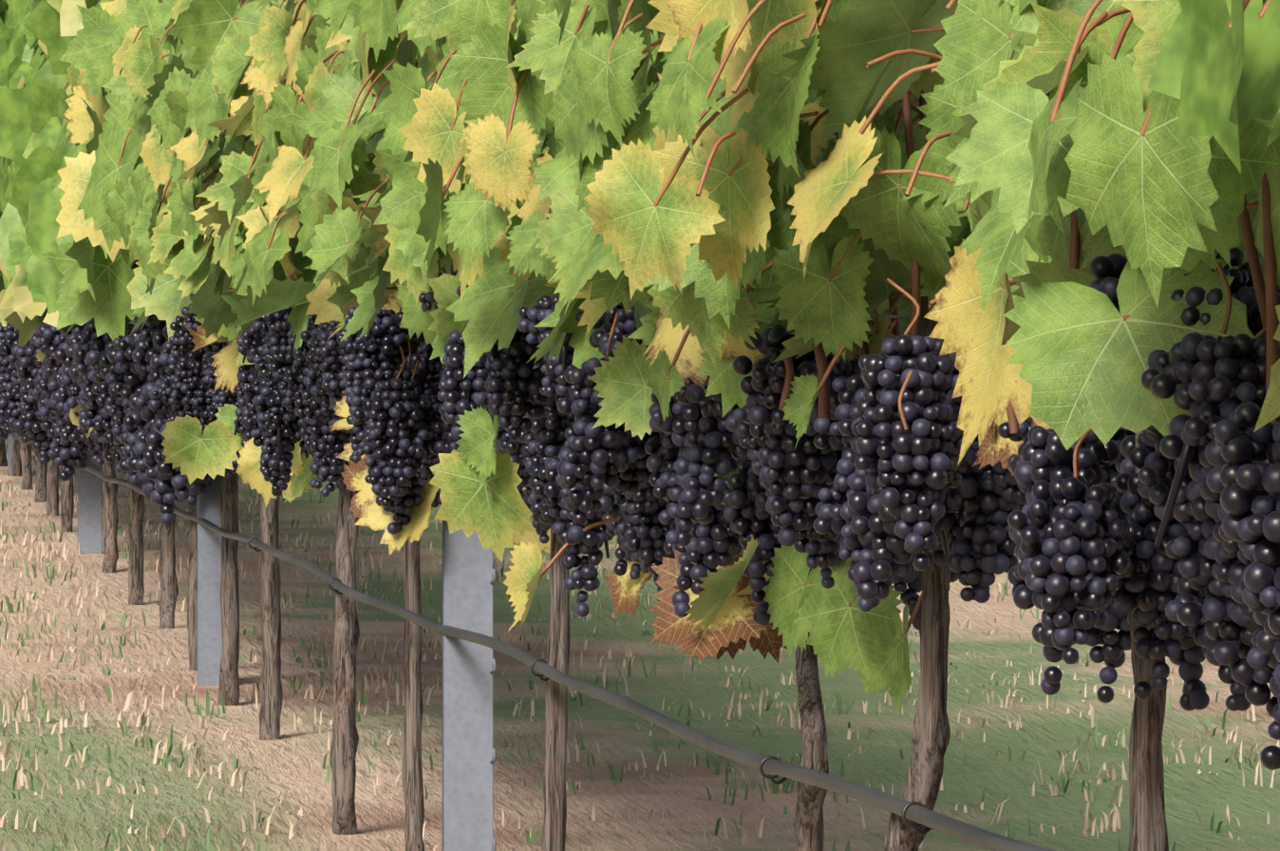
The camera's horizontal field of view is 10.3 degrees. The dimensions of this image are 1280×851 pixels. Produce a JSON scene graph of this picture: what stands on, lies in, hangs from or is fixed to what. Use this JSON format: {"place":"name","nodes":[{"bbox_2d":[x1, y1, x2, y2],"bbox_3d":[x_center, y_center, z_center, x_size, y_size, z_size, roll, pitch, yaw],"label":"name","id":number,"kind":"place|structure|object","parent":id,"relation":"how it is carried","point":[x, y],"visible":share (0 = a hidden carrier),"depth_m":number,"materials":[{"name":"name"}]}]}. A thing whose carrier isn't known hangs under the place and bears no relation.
{"place":"outdoors","nodes":[
{"label":"outdoors","id":0,"kind":"place"},
{"bbox_2d":[0,424,1279,850],"bbox_3d":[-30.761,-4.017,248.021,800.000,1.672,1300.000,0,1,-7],"label":"ground","id":1,"kind":"structure","parent":0,"point":[687,808],"depth_m":11.20,"materials":[{"name":"brown soil"}]},
{"bbox_2d":[7,260,496,850],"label":"steel posts","id":2,"kind":"object","parent":1,"relation":"on","point":[469,668],"visible":0.1,"depth_m":7.93,"materials":[{"name":"grey metal"}]},
{"bbox_2d":[0,424,1056,850],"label":"drip pipe","id":3,"kind":"object","parent":2,"relation":"attached to","point":[925,816],"visible":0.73,"depth_m":5.94,"materials":[{"name":"black plastic"}]},
{"bbox_2d":[248,537,932,834],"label":"hose clips","id":4,"kind":"object","parent":3,"relation":"attached to","point":[915,827],"visible":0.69,"depth_m":5.45,"materials":[{"name":"black"}]},
{"bbox_2d":[878,314,911,319],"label":"trellis wires","id":5,"kind":"object","parent":2,"relation":"attached to","point":[894,316],"depth_m":5.01,"materials":[{"name":"grey metal"}]},
{"bbox_2d":[0,292,1168,850],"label":"vine trunks","id":6,"kind":"object","parent":1,"relation":"on","point":[931,735],"visible":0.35,"depth_m":8.59,"materials":[{"name":"brown wood"}]},
{"bbox_2d":[5,0,1279,638],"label":"vine stems","id":7,"kind":"object","parent":6,"relation":"attached to","point":[1265,285],"visible":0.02,"depth_m":4.62,"materials":[{"name":"brown plant"}]},
{"bbox_2d":[0,247,1279,770],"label":"grape clusters","id":8,"kind":"object","parent":7,"relation":"hanging from","point":[1183,521],"visible":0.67,"depth_m":4.97,"materials":[{"name":"food"}]},
{"bbox_2d":[0,0,1279,437],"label":"vine leaves","id":9,"kind":"object","parent":7,"relation":"attached to","point":[1215,76],"visible":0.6,"depth_m":12.86,"materials":[{"name":"green plant"}]},
{"bbox_2d":[40,0,1279,617],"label":"vine leaves","id":10,"kind":"object","parent":7,"relation":"attached to","point":[1161,199],"visible":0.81,"depth_m":6.73,"materials":[{"name":"green plant"}]},
{"bbox_2d":[403,0,1279,719],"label":"vine leaves","id":11,"kind":"object","parent":7,"relation":"attached to","point":[683,254],"visible":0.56,"depth_m":4.85,"materials":[{"name":"green plant"}]},
{"bbox_2d":[0,424,1279,850],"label":"grass tufts","id":12,"kind":"object","parent":1,"relation":"on","point":[1113,819],"visible":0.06,"depth_m":11.47,"materials":[{"name":"green plant"}]}
]}

